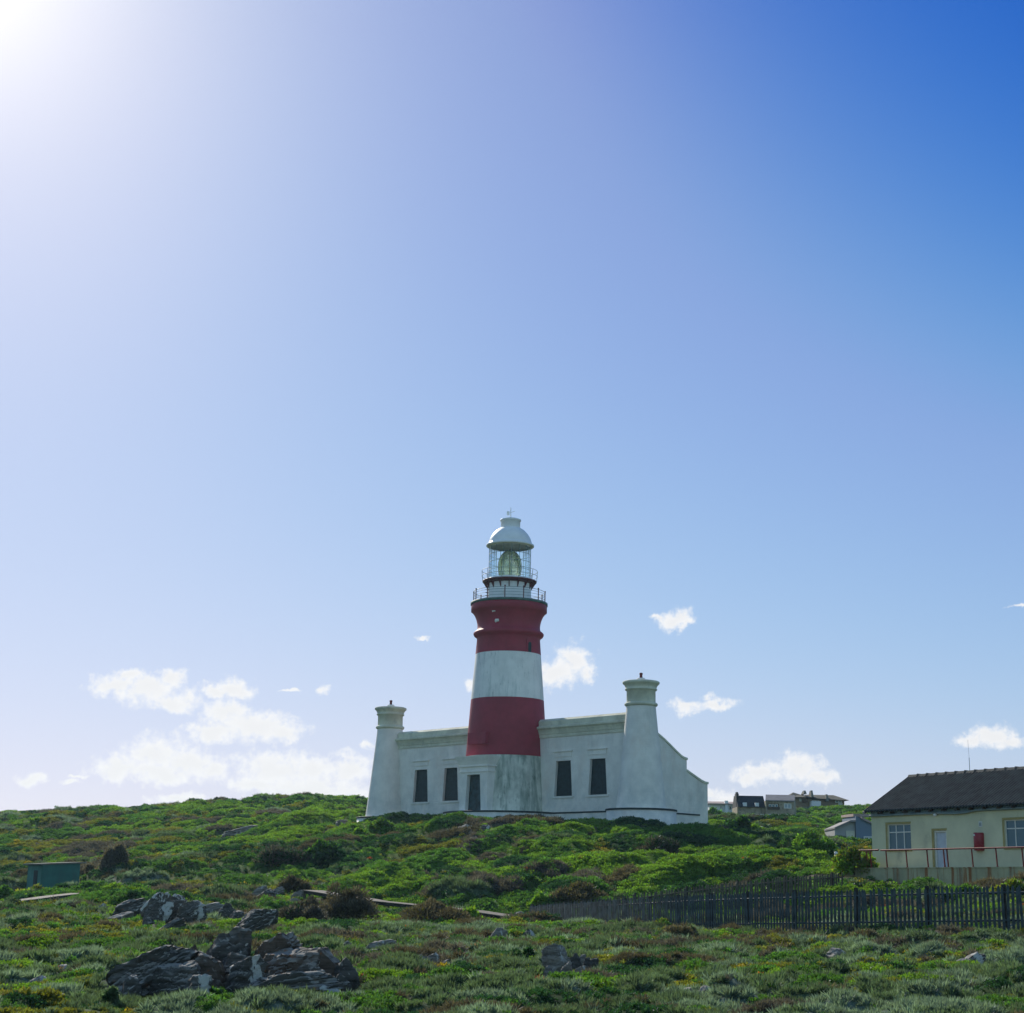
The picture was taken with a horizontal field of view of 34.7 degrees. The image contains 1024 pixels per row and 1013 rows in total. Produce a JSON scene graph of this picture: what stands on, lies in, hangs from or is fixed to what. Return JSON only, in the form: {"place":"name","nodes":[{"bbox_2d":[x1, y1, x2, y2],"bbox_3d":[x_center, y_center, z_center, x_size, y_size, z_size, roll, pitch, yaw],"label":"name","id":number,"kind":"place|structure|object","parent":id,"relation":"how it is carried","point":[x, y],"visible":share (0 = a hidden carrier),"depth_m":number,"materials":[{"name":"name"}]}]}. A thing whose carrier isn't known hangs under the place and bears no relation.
{"place":"outdoors","nodes":[
{"label":"outdoors","id":0,"kind":"place"},
{"bbox_2d":[0,794,1023,1012],"bbox_3d":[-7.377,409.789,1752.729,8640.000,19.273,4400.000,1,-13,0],"label":"ground","id":1,"kind":"structure","parent":0,"point":[441,864],"depth_m":101.07,"materials":[{"name":"plant"}]},
{"bbox_2d":[0,884,14,898],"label":"shrub","id":2,"kind":"object","parent":1,"relation":"on","point":[5,890],"visible":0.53,"depth_m":92.78,"materials":[{"name":"green plant"}]},
{"bbox_2d":[15,883,43,891],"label":"shrub","id":3,"kind":"object","parent":1,"relation":"on","point":[33,887],"visible":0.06,"depth_m":98.10,"materials":[{"name":"green plant"}]},
{"bbox_2d":[1,985,66,1008],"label":"shrub","id":4,"kind":"object","parent":1,"relation":"on","point":[46,993],"visible":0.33,"depth_m":22.17,"materials":[{"name":"green plant"}]},
{"bbox_2d":[30,975,45,982],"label":"boulder","id":5,"kind":"object","parent":1,"relation":"on","point":[39,978],"visible":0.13,"depth_m":26.86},
{"bbox_2d":[21,893,77,901],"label":"boardwalk","id":6,"kind":"structure","parent":1,"relation":"on","point":[66,895],"depth_m":84.65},
{"bbox_2d":[23,862,85,888],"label":"shed","id":7,"kind":"structure","parent":1,"relation":"on","point":[50,875],"depth_m":105.04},
{"bbox_2d":[33,870,37,884],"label":"door","id":8,"kind":"structure","parent":7,"relation":"in","point":[35,871],"depth_m":104.92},
{"bbox_2d":[80,862,95,874],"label":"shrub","id":9,"kind":"object","parent":1,"relation":"on","point":[88,867],"visible":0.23,"depth_m":112.08,"materials":[{"name":"brown plant"}]},
{"bbox_2d":[101,985,120,1003],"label":"shrub","id":10,"kind":"object","parent":1,"relation":"on","point":[110,994],"visible":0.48,"depth_m":22.24,"materials":[{"name":"green plant"}]},
{"bbox_2d":[95,842,129,870],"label":"shrub","id":11,"kind":"object","parent":1,"relation":"on","point":[117,853],"visible":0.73,"depth_m":111.89,"materials":[{"name":"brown plant"}]},
{"bbox_2d":[107,911,133,919],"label":"boulder","id":12,"kind":"object","parent":1,"relation":"on","point":[124,915],"visible":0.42,"depth_m":58.83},
{"bbox_2d":[112,898,144,916],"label":"boulder","id":13,"kind":"object","parent":1,"relation":"on","point":[134,905],"visible":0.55,"depth_m":60.94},
{"bbox_2d":[120,974,141,996],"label":"boulder","id":14,"kind":"object","parent":1,"relation":"on","point":[132,983],"visible":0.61,"depth_m":24.57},
{"bbox_2d":[142,916,154,925],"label":"boulder","id":15,"kind":"object","parent":1,"relation":"on","point":[150,920],"visible":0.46,"depth_m":55.11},
{"bbox_2d":[105,943,197,999],"bbox_3d":[-5.668,7.375,25.549,1.418,1.142,1.127,6,-14,-21],"label":"boulder","id":16,"kind":"object","parent":1,"relation":"on","point":[142,966],"visible":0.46,"depth_m":25.22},
{"bbox_2d":[140,892,173,922],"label":"boulder","id":17,"kind":"object","parent":1,"relation":"on","point":[158,905],"visible":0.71,"depth_m":56.10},
{"bbox_2d":[159,917,185,929],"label":"boulder","id":18,"kind":"object","parent":1,"relation":"on","point":[177,922],"visible":0.41,"depth_m":50.71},
{"bbox_2d":[148,960,200,996],"bbox_3d":[-5.127,7.381,25.087,0.897,0.842,0.600,1,-13,0],"label":"boulder","id":19,"kind":"object","parent":1,"relation":"on","point":[169,977],"visible":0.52,"depth_m":24.98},
{"bbox_2d":[169,894,186,921],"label":"boulder","id":20,"kind":"object","parent":1,"relation":"on","point":[177,899],"visible":0.16,"depth_m":57.08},
{"bbox_2d":[176,900,207,923],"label":"boulder","id":21,"kind":"object","parent":1,"relation":"on","point":[192,911],"visible":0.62,"depth_m":56.03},
{"bbox_2d":[183,974,213,992],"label":"boulder","id":22,"kind":"object","parent":1,"relation":"on","point":[201,982],"visible":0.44,"depth_m":24.52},
{"bbox_2d":[192,950,225,987],"bbox_3d":[-4.820,7.407,25.520,0.769,0.946,0.580,8,-15,-26],"label":"boulder","id":23,"kind":"object","parent":1,"relation":"on","point":[212,966],"visible":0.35,"depth_m":25.46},
{"bbox_2d":[206,902,222,912],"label":"boulder","id":24,"kind":"object","parent":1,"relation":"on","point":[214,906],"visible":0.3,"depth_m":66.33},
{"bbox_2d":[209,985,232,994],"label":"shrub","id":25,"kind":"object","parent":1,"relation":"on","point":[216,990],"visible":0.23,"depth_m":24.55,"materials":[{"name":"green plant"}]},
{"bbox_2d":[218,903,235,917],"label":"boulder","id":26,"kind":"object","parent":1,"relation":"on","point":[226,910],"visible":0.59,"depth_m":62.90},
{"bbox_2d":[209,926,251,962],"bbox_3d":[-4.659,7.517,26.537,0.962,1.423,0.772,1,-13,0],"label":"boulder","id":27,"kind":"object","parent":1,"relation":"on","point":[237,939],"visible":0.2,"depth_m":26.40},
{"bbox_2d":[230,910,243,918],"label":"boulder","id":28,"kind":"object","parent":1,"relation":"on","point":[237,914],"visible":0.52,"depth_m":59.51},
{"bbox_2d":[221,825,256,836],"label":"boulder","id":29,"kind":"object","parent":1,"relation":"on","point":[234,832],"visible":0.69,"depth_m":157.44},
{"bbox_2d":[222,952,264,990],"bbox_3d":[-4.271,7.494,25.849,0.802,0.914,1.027,11,-16,-35],"label":"boulder","id":30,"kind":"object","parent":1,"relation":"on","point":[231,959],"visible":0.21,"depth_m":25.79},
{"bbox_2d":[228,954,268,992],"bbox_3d":[-4.098,7.347,25.285,0.589,0.852,0.482,7,-14,-22],"label":"boulder","id":31,"kind":"object","parent":1,"relation":"on","point":[246,972],"visible":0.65,"depth_m":25.19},
{"bbox_2d":[236,909,278,931],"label":"boulder","id":32,"kind":"object","parent":1,"relation":"on","point":[255,919],"visible":0.69,"depth_m":53.25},
{"bbox_2d":[252,886,267,895],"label":"boulder","id":33,"kind":"object","parent":1,"relation":"on","point":[259,890],"visible":0.43,"depth_m":90.15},
{"bbox_2d":[256,888,275,896],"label":"boulder","id":34,"kind":"object","parent":1,"relation":"on","point":[269,892],"visible":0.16,"depth_m":84.82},
{"bbox_2d":[266,969,274,977],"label":"boulder","id":35,"kind":"object","parent":1,"relation":"on","point":[270,973],"visible":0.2,"depth_m":24.98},
{"bbox_2d":[254,932,302,957],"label":"boulder","id":36,"kind":"object","parent":1,"relation":"on","point":[278,942],"visible":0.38,"depth_m":26.29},
{"bbox_2d":[273,886,283,894],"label":"boulder","id":37,"kind":"object","parent":1,"relation":"on","point":[279,889],"visible":0.48,"depth_m":92.08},
{"bbox_2d":[251,843,311,867],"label":"shrub","id":38,"kind":"object","parent":1,"relation":"on","point":[275,854],"visible":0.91,"depth_m":108.06,"materials":[{"name":"green plant"}]},
{"bbox_2d":[264,947,321,976],"bbox_3d":[-3.560,7.447,25.887,1.345,0.948,0.885,1,-13,0],"label":"boulder","id":39,"kind":"object","parent":1,"relation":"on","point":[285,960],"visible":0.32,"depth_m":25.72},
{"bbox_2d":[276,873,312,892],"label":"shrub","id":40,"kind":"object","parent":1,"relation":"on","point":[293,882],"visible":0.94,"depth_m":93.73,"materials":[{"name":"brown plant"}]},
{"bbox_2d":[244,971,349,993],"bbox_3d":[-3.344,7.351,24.801,1.756,0.637,0.609,-1,-13,7],"label":"boulder","id":41,"kind":"object","parent":1,"relation":"on","point":[321,982],"visible":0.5,"depth_m":24.63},
{"bbox_2d":[291,890,305,898],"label":"boulder","id":42,"kind":"object","parent":1,"relation":"on","point":[300,893],"visible":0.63,"depth_m":90.08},
{"bbox_2d":[278,894,330,920],"bbox_3d":[-7.389,14.482,58.285,2.143,1.383,2.064,1,-13,0],"label":"shrub","id":43,"kind":"object","parent":1,"relation":"on","point":[303,908],"visible":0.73,"depth_m":57.89,"materials":[{"name":"brown plant"}]},
{"bbox_2d":[295,960,324,971],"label":"boulder","id":44,"kind":"object","parent":1,"relation":"on","point":[312,966],"visible":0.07,"depth_m":25.16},
{"bbox_2d":[307,838,346,865],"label":"shrub","id":45,"kind":"object","parent":1,"relation":"on","point":[320,849],"visible":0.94,"depth_m":108.04,"materials":[{"name":"green plant"}]},
{"bbox_2d":[316,947,339,975],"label":"boulder","id":46,"kind":"object","parent":1,"relation":"on","point":[329,962],"visible":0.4,"depth_m":25.74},
{"bbox_2d":[296,927,372,938],"bbox_3d":[-4.998,11.992,45.418,2.264,0.725,2.399,10,-16,-33],"label":"shrub","id":47,"kind":"object","parent":1,"relation":"on","point":[347,933],"visible":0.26,"depth_m":45.30,"materials":[{"name":"green plant"}]},
{"bbox_2d":[335,820,347,825],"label":"boulder","id":48,"kind":"object","parent":1,"relation":"on","point":[338,822],"visible":0.66,"depth_m":154.97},
{"bbox_2d":[336,972,351,992],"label":"boulder","id":49,"kind":"object","parent":1,"relation":"on","point":[340,977],"visible":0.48,"depth_m":24.84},
{"bbox_2d":[313,881,380,920],"bbox_3d":[-6.431,15.168,62.280,2.948,1.857,2.676,1,-13,0],"label":"shrub","id":50,"kind":"object","parent":1,"relation":"on","point":[348,904],"visible":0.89,"depth_m":61.90,"materials":[{"name":"brown plant"}]},
{"bbox_2d":[334,957,359,991],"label":"boulder","id":51,"kind":"object","parent":1,"relation":"on","point":[346,969],"visible":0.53,"depth_m":25.42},
{"bbox_2d":[351,826,370,834],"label":"shrub","id":52,"kind":"object","parent":1,"relation":"on","point":[356,830],"visible":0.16,"depth_m":122.69,"materials":[{"name":"green plant"}]},
{"bbox_2d":[365,939,395,948],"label":"boulder","id":53,"kind":"object","parent":1,"relation":"on","point":[380,942],"visible":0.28,"depth_m":39.31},
{"bbox_2d":[366,816,396,834],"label":"shrub","id":54,"kind":"object","parent":1,"relation":"on","point":[381,825],"visible":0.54,"depth_m":126.01,"materials":[{"name":"green plant"}]},
{"bbox_2d":[303,890,508,918],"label":"boardwalk","id":55,"kind":"structure","parent":1,"relation":"on","point":[322,893],"depth_m":85.01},
{"bbox_2d":[427,952,439,962],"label":"boulder","id":56,"kind":"object","parent":1,"relation":"on","point":[435,957],"visible":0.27,"depth_m":33.44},
{"bbox_2d":[400,896,474,922],"bbox_3d":[-2.901,15.879,63.741,3.092,1.448,3.355,1,-13,0],"label":"shrub","id":57,"kind":"object","parent":1,"relation":"on","point":[434,909],"visible":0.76,"depth_m":63.10,"materials":[{"name":"brown plant"}]},
{"bbox_2d":[463,905,482,917],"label":"shrub","id":58,"kind":"object","parent":1,"relation":"on","point":[472,911],"visible":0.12,"depth_m":65.76,"materials":[{"name":"green plant"}]},
{"bbox_2d":[480,825,490,830],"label":"boulder","id":59,"kind":"object","parent":1,"relation":"on","point":[484,827],"visible":0.23,"depth_m":122.84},
{"bbox_2d":[490,927,507,936],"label":"boulder","id":60,"kind":"object","parent":1,"relation":"on","point":[498,931],"visible":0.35,"depth_m":50.29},
{"bbox_2d":[0,793,1023,1012],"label":"leafy ground cover","id":61,"kind":"object","parent":1,"relation":"on","point":[788,859],"visible":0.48,"depth_m":92.36,"materials":[{"name":"plant"}]},
{"bbox_2d":[0,793,1023,1012],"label":"silver ground cover","id":62,"kind":"object","parent":1,"relation":"on","point":[660,978],"visible":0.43,"depth_m":30.37,"materials":[{"name":"plant"}]},
{"bbox_2d":[0,791,1023,1012],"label":"dry ground cover","id":63,"kind":"object","parent":1,"relation":"on","point":[621,874],"visible":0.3,"depth_m":61.77,"materials":[{"name":"plant"}]},
{"bbox_2d":[502,945,537,958],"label":"shrub","id":64,"kind":"object","parent":1,"relation":"on","point":[528,951],"visible":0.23,"depth_m":35.58,"materials":[{"name":"green plant"}]},
{"bbox_2d":[523,929,535,936],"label":"boulder","id":65,"kind":"object","parent":1,"relation":"on","point":[528,931],"visible":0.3,"depth_m":51.51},
{"bbox_2d":[356,510,708,824],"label":"lighthouse","id":66,"kind":"object","parent":1,"relation":"on","point":[509,749],"visible":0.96,"depth_m":141.22,"materials":[{"name":"paint"}]},
{"bbox_2d":[410,760,428,803],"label":"window","id":67,"kind":"structure","parent":66,"relation":"in","point":[421,794],"depth_m":152.63,"materials":[{"name":"glass"}]},
{"bbox_2d":[440,758,458,802],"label":"window","id":68,"kind":"structure","parent":66,"relation":"in","point":[451,787],"depth_m":149.75,"materials":[{"name":"glass"}]},
{"bbox_2d":[552,750,573,797],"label":"window","id":69,"kind":"structure","parent":66,"relation":"in","point":[564,785],"depth_m":139.72,"materials":[{"name":"glass"}]},
{"bbox_2d":[586,747,608,796],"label":"window","id":70,"kind":"structure","parent":66,"relation":"in","point":[598,776],"depth_m":136.92,"materials":[{"name":"glass"}]},
{"bbox_2d":[526,891,555,909],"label":"shrub","id":71,"kind":"object","parent":1,"relation":"on","point":[540,897],"visible":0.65,"depth_m":84.32,"materials":[{"name":"green plant"}]},
{"bbox_2d":[543,965,552,976],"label":"boulder","id":72,"kind":"object","parent":1,"relation":"on","point":[548,968],"visible":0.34,"depth_m":28.66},
{"bbox_2d":[541,943,570,972],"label":"boulder","id":73,"kind":"object","parent":1,"relation":"on","point":[555,957],"visible":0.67,"depth_m":30.57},
{"bbox_2d":[560,961,572,971],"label":"boulder","id":74,"kind":"object","parent":1,"relation":"on","point":[567,967],"visible":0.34,"depth_m":28.56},
{"bbox_2d":[570,953,581,969],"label":"boulder","id":75,"kind":"object","parent":1,"relation":"on","point":[575,959],"visible":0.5,"depth_m":32.02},
{"bbox_2d":[549,880,607,904],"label":"shrub","id":76,"kind":"object","parent":1,"relation":"on","point":[588,891],"visible":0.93,"depth_m":84.52,"materials":[{"name":"brown plant"}]},
{"bbox_2d":[574,965,585,971],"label":"boulder","id":77,"kind":"object","parent":1,"relation":"on","point":[579,968],"visible":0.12,"depth_m":28.48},
{"bbox_2d":[580,954,585,965],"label":"boulder","id":78,"kind":"object","parent":1,"relation":"on","point":[582,957],"visible":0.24,"depth_m":33.26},
{"bbox_2d":[583,957,589,968],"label":"boulder","id":79,"kind":"object","parent":1,"relation":"on","point":[587,962],"visible":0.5,"depth_m":32.03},
{"bbox_2d":[589,958,598,967],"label":"boulder","id":80,"kind":"object","parent":1,"relation":"on","point":[594,961],"visible":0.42,"depth_m":31.78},
{"bbox_2d":[575,974,626,990],"bbox_3d":[1.383,7.643,25.906,1.331,0.532,1.418,1,-13,0],"label":"shrub","id":81,"kind":"object","parent":1,"relation":"on","point":[597,982],"visible":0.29,"depth_m":25.72,"materials":[{"name":"green plant"}]},
{"bbox_2d":[630,834,681,854],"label":"shrub","id":82,"kind":"object","parent":1,"relation":"on","point":[661,842],"visible":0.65,"depth_m":102.90,"materials":[{"name":"green plant"}]},
{"bbox_2d":[653,917,681,925],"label":"shrub","id":83,"kind":"object","parent":1,"relation":"on","point":[665,920],"visible":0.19,"depth_m":61.97,"materials":[{"name":"green plant"}]},
{"bbox_2d":[656,923,700,937],"bbox_3d":[5.248,13.440,51.266,1.426,0.860,1.649,-11,-18,42],"label":"shrub","id":84,"kind":"object","parent":1,"relation":"on","point":[689,928],"visible":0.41,"depth_m":51.19,"materials":[{"name":"green plant"}]},
{"bbox_2d":[530,872,842,918],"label":"picket fence","id":85,"kind":"object","parent":1,"relation":"on","point":[832,877],"visible":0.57,"depth_m":78.23,"materials":[{"name":"wood"}]},
{"bbox_2d":[698,985,711,990],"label":"boulder","id":86,"kind":"object","parent":1,"relation":"on","point":[702,987],"visible":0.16,"depth_m":25.71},
{"bbox_2d":[708,807,728,814],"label":"shrub","id":87,"kind":"object","parent":1,"relation":"on","point":[713,810],"visible":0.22,"depth_m":254.09,"materials":[{"name":"green plant"}]},
{"bbox_2d":[708,801,732,812],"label":"house","id":88,"kind":"structure","parent":1,"relation":"on","point":[726,806],"depth_m":266.01,"materials":[{"name":"white"}]},
{"bbox_2d":[721,814,751,829],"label":"shrub","id":89,"kind":"object","parent":1,"relation":"on","point":[743,821],"visible":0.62,"depth_m":144.03,"materials":[{"name":"green plant"}]},
{"bbox_2d":[732,792,795,814],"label":"house","id":90,"kind":"structure","parent":1,"relation":"on","point":[775,804],"depth_m":232.07,"materials":[{"name":"stone"}]},
{"bbox_2d":[784,803,790,808],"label":"window","id":91,"kind":"structure","parent":90,"relation":"in","point":[786,805],"depth_m":231.63,"materials":[{"name":"grey"}]},
{"bbox_2d":[530,884,1023,931],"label":"picket fence","id":92,"kind":"object","parent":1,"relation":"on","point":[607,911],"visible":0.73,"depth_m":54.85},
{"bbox_2d":[791,829,837,854],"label":"shrub","id":93,"kind":"object","parent":1,"relation":"on","point":[812,841],"visible":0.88,"depth_m":104.77,"materials":[{"name":"green plant"}]},
{"bbox_2d":[789,790,848,806],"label":"house","id":94,"kind":"structure","parent":1,"relation":"on","point":[809,800],"depth_m":287.14,"materials":[{"name":"grey stone"}]},
{"bbox_2d":[825,947,845,958],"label":"boulder","id":95,"kind":"object","parent":1,"relation":"on","point":[832,951],"visible":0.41,"depth_m":37.88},
{"bbox_2d":[824,814,871,838],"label":"house","id":96,"kind":"structure","parent":1,"relation":"on","point":[856,825],"depth_m":147.61,"materials":[{"name":"grey"}]},
{"bbox_2d":[846,831,854,837],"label":"garage door","id":97,"kind":"structure","parent":96,"relation":"in","point":[848,833],"depth_m":147.54,"materials":[{"name":"paint"}]},
{"bbox_2d":[828,845,879,875],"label":"shrub","id":98,"kind":"object","parent":1,"relation":"on","point":[845,859],"visible":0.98,"depth_m":86.30,"materials":[{"name":"green plant"}]},
{"bbox_2d":[840,927,895,939],"bbox_3d":[9.700,11.763,44.314,1.941,0.782,1.947,1,-13,0],"label":"shrub","id":99,"kind":"object","parent":1,"relation":"on","point":[869,932],"visible":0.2,"depth_m":44.18,"materials":[{"name":"green plant"}]},
{"bbox_2d":[885,928,959,944],"bbox_3d":[10.647,11.324,42.500,2.082,0.799,1.700,-10,-17,38],"label":"shrub","id":100,"kind":"object","parent":1,"relation":"on","point":[921,934],"visible":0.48,"depth_m":42.29,"materials":[{"name":"green plant"}]},
{"bbox_2d":[846,867,1023,885],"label":"terrace","id":101,"kind":"structure","parent":1,"relation":"on","point":[956,876],"depth_m":81.18,"materials":[{"name":"beige concrete"}]},
{"bbox_2d":[859,846,1023,867],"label":"handrail","id":102,"kind":"object","parent":101,"relation":"on","point":[927,849],"visible":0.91,"depth_m":81.43,"materials":[{"name":"metal"}]},
{"bbox_2d":[862,766,1023,867],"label":"house","id":103,"kind":"structure","parent":1,"relation":"on","point":[970,808],"depth_m":84.28,"materials":[{"name":"paint"}]},
{"bbox_2d":[885,821,910,851],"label":"window","id":104,"kind":"structure","parent":103,"relation":"in","point":[899,832],"depth_m":86.78,"materials":[{"name":"white"}]},
{"bbox_2d":[931,828,947,866],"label":"door","id":105,"kind":"structure","parent":103,"relation":"in","point":[940,836],"depth_m":84.19,"materials":[{"name":"paint"}]},
{"bbox_2d":[1002,817,1023,848],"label":"window","id":106,"kind":"structure","parent":103,"relation":"in","point":[1014,828],"depth_m":80.16,"materials":[{"name":"white"}]},
{"bbox_2d":[935,883,982,899],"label":"shrub","id":107,"kind":"object","parent":1,"relation":"on","point":[967,885],"visible":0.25,"depth_m":67.69,"materials":[{"name":"green plant"}]},
{"bbox_2d":[964,952,985,964],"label":"boulder","id":108,"kind":"object","parent":1,"relation":"on","point":[979,957],"visible":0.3,"depth_m":34.89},
{"bbox_2d":[962,927,1023,942],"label":"shrub","id":109,"kind":"object","parent":1,"relation":"on","point":[984,935],"visible":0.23,"depth_m":43.42,"materials":[{"name":"green plant"}]},
{"bbox_2d":[985,877,1023,894],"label":"shrub","id":110,"kind":"object","parent":1,"relation":"on","point":[1014,882],"visible":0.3,"depth_m":65.35,"materials":[{"name":"green plant"}]},
{"bbox_2d":[0,0,1023,810],"label":"sky","id":111,"kind":"structure","parent":0,"point":[722,300],"materials":[{"name":"blue"}]}
]}

